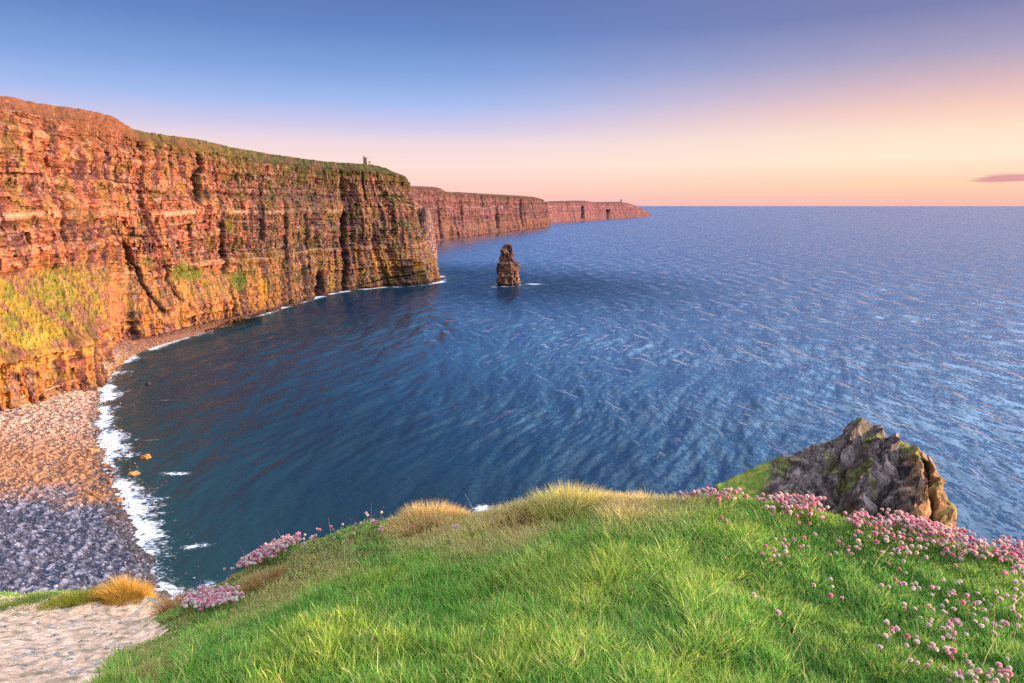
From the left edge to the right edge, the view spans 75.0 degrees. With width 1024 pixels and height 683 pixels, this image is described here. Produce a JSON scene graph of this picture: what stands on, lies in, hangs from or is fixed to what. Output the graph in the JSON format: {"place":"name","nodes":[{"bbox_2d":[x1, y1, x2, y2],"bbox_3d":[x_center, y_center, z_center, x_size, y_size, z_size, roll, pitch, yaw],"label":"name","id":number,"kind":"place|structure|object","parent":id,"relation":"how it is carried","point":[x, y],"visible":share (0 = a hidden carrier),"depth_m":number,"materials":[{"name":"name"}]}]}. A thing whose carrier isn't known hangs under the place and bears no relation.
{"place":"outdoors","nodes":[
{"label":"outdoors","id":0,"kind":"place"},
{"bbox_2d":[0,593,168,682],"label":"path","id":1,"kind":"structure","parent":0,"point":[14,645],"depth_m":3.90,"materials":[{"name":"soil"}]},
{"bbox_2d":[0,311,261,605],"bbox_3d":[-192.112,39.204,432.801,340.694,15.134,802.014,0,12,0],"label":"beach","id":2,"kind":"structure","parent":0,"point":[24,558],"depth_m":292.72,"materials":[{"name":"grey gravel"}]},
{"bbox_2d":[86,448,99,452],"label":"boulder","id":3,"kind":"object","parent":2,"relation":"on","point":[92,450],"visible":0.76,"depth_m":356.96,"materials":[{"name":"stone"}]},
{"bbox_2d":[0,331,205,597],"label":"cobbles","id":4,"kind":"object","parent":2,"relation":"on","point":[108,481],"visible":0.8,"depth_m":302.97,"materials":[{"name":"stone"}]},
{"bbox_2d":[107,467,116,471],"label":"boulder","id":5,"kind":"object","parent":2,"relation":"on","point":[111,469],"visible":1,"depth_m":332.89,"materials":[{"name":"stone"}]},
{"bbox_2d":[114,497,122,501],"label":"boulder","id":6,"kind":"object","parent":2,"relation":"on","point":[117,499],"visible":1,"depth_m":299.00,"materials":[{"name":"stone"}]},
{"bbox_2d":[0,96,441,410],"bbox_3d":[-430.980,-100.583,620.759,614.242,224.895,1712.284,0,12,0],"label":"cliff","id":7,"kind":"structure","parent":0,"point":[113,230],"depth_m":673.81,"materials":[{"name":"brown stone"}]},
{"bbox_2d":[363,156,370,164],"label":"stone tower","id":8,"kind":"structure","parent":7,"relation":"on","point":[366,161],"depth_m":1124.54,"materials":[{"name":"grey stone"}]},
{"bbox_2d":[411,186,550,241],"bbox_3d":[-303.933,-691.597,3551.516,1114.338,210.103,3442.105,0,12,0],"label":"cliff","id":9,"kind":"structure","parent":0,"point":[454,215],"depth_m":2933.74,"materials":[{"name":"stone"}]},
{"bbox_2d":[0,483,1023,682],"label":"ground","id":10,"kind":"structure","parent":0,"point":[263,568],"depth_m":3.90,"materials":[{"name":"plant"}]},
{"bbox_2d":[0,589,79,613],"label":"grass tussock","id":11,"kind":"object","parent":10,"relation":"on","point":[7,604],"depth_m":5.29,"materials":[{"name":"green plant"}]},
{"bbox_2d":[38,584,108,610],"bbox_3d":[-3.406,2.013,5.259,0.588,0.207,0.472,0,12,0],"label":"grass tussock","id":12,"kind":"object","parent":10,"relation":"on","point":[70,599],"depth_m":5.19,"materials":[{"name":"green plant"}]},
{"bbox_2d":[85,572,163,607],"bbox_3d":[-3.111,2.039,5.316,0.590,0.391,0.530,0,12,0],"label":"grass tussock","id":13,"kind":"object","parent":10,"relation":"on","point":[121,588],"depth_m":5.27,"materials":[{"name":"plant"}]},
{"bbox_2d":[146,587,193,615],"bbox_3d":[-2.244,1.717,4.406,0.359,0.231,0.306,0,12,0],"label":"grass tussock","id":14,"kind":"object","parent":10,"relation":"on","point":[167,604],"depth_m":4.37,"materials":[{"name":"brown plant"}]},
{"bbox_2d":[232,563,291,596],"bbox_3d":[-1.514,1.445,3.990,0.408,0.221,0.352,0,12,0],"label":"grass tussock","id":15,"kind":"object","parent":10,"relation":"on","point":[255,582],"depth_m":3.98,"materials":[{"name":"beige plant"}]},
{"bbox_2d":[377,497,475,538],"bbox_3d":[-0.503,1.141,4.210,0.708,0.324,0.563,0,12,0],"label":"grass tussock","id":16,"kind":"object","parent":10,"relation":"on","point":[407,515],"depth_m":4.13,"materials":[{"name":"yellow plant"}]},
{"bbox_2d":[492,502,529,524],"bbox_3d":[0.027,1.036,3.967,0.406,0.172,0.344,0,12,0],"label":"grass tussock","id":17,"kind":"object","parent":10,"relation":"on","point":[510,513],"depth_m":3.92,"materials":[{"name":"green plant"}]},
{"bbox_2d":[508,480,618,530],"bbox_3d":[0.320,0.967,3.884,0.723,0.340,0.601,0,12,0],"label":"grass tussock","id":18,"kind":"object","parent":10,"relation":"on","point":[556,493],"depth_m":3.83,"materials":[{"name":"plant"}]},
{"bbox_2d":[180,486,1023,619],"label":"thrift flowers","id":19,"kind":"object","parent":10,"relation":"on","point":[201,598],"visible":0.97,"depth_m":3.51,"materials":[{"name":"pink plant"}]},
{"bbox_2d":[769,609,780,620],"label":"thrift flower","id":20,"kind":"object","parent":10,"relation":"on","point":[778,612],"visible":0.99,"depth_m":2.57,"materials":[{"name":"pink plant"}]},
{"bbox_2d":[927,642,935,660],"bbox_3d":[1.467,1.090,2.340,0.019,0.076,0.020,12,7,-1],"label":"thrift flower","id":21,"kind":"object","parent":10,"relation":"on","point":[932,644],"visible":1,"depth_m":2.33,"materials":[{"name":"pink plant"}]},
{"bbox_2d":[945,633,951,643],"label":"thrift flower","id":22,"kind":"object","parent":10,"relation":"on","point":[948,635],"visible":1,"depth_m":2.42,"materials":[{"name":"pink plant"}]},
{"bbox_2d":[948,647,956,662],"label":"thrift flower","id":23,"kind":"object","parent":10,"relation":"on","point":[954,650],"visible":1,"depth_m":2.31,"materials":[{"name":"pink plant"}]},
{"bbox_2d":[956,670,963,681],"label":"thrift flower","id":24,"kind":"object","parent":10,"relation":"on","point":[959,671],"visible":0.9,"depth_m":2.17,"materials":[{"name":"pink plant"}]},
{"bbox_2d":[967,670,973,681],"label":"thrift flower","id":25,"kind":"object","parent":10,"relation":"on","point":[970,673],"visible":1,"depth_m":2.16,"materials":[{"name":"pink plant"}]},
{"bbox_2d":[975,668,982,675],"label":"thrift flower","id":26,"kind":"object","parent":10,"relation":"on","point":[978,670],"visible":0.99,"depth_m":2.17,"materials":[{"name":"pink plant"}]},
{"bbox_2d":[995,662,1002,677],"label":"thrift flower","id":27,"kind":"object","parent":10,"relation":"on","point":[998,664],"visible":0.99,"depth_m":2.21,"materials":[{"name":"pink plant"}]},
{"bbox_2d":[1004,671,1013,679],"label":"thrift flower","id":28,"kind":"object","parent":10,"relation":"on","point":[1009,673],"visible":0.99,"depth_m":2.17,"materials":[{"name":"pink plant"}]},
{"bbox_2d":[0,0,1023,205],"label":"sky","id":29,"kind":"structure","parent":0,"point":[634,102],"materials":[{"name":"blue"}]},
{"bbox_2d":[92,206,1023,602],"bbox_3d":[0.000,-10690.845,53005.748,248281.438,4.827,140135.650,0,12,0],"label":"sea","id":30,"kind":"structure","parent":0,"point":[664,350],"depth_m":514.39,"materials":[{"name":"liquid"}]},
{"bbox_2d":[127,471,139,475],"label":"boulder","id":31,"kind":"object","parent":30,"relation":"in","point":[133,473],"visible":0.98,"depth_m":327.31,"materials":[{"name":"stone"}]},
{"bbox_2d":[140,454,150,458],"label":"boulder","id":32,"kind":"object","parent":30,"relation":"in","point":[146,456],"visible":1,"depth_m":349.84,"materials":[{"name":"stone"}]},
{"bbox_2d":[419,206,437,266],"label":"rock pinnacle","id":33,"kind":"object","parent":30,"relation":"in","point":[427,228],"visible":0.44,"depth_m":1196.71,"materials":[{"name":"brown stone"}]},
{"bbox_2d":[496,244,520,285],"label":"sea stack","id":34,"kind":"object","parent":30,"relation":"in","point":[508,267],"visible":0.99,"depth_m":1093.63,"materials":[{"name":"brown stone"}]},
{"bbox_2d":[547,201,652,222],"bbox_3d":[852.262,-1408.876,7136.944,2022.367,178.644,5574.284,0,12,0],"label":"distant headland","id":35,"kind":"structure","parent":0,"point":[563,211],"depth_m":5999.62,"materials":[{"name":"stone"}]},
{"bbox_2d":[712,417,956,538],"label":"rocky promontory","id":36,"kind":"structure","parent":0,"point":[858,464],"depth_m":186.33,"materials":[{"name":"grey stone"}]}
]}

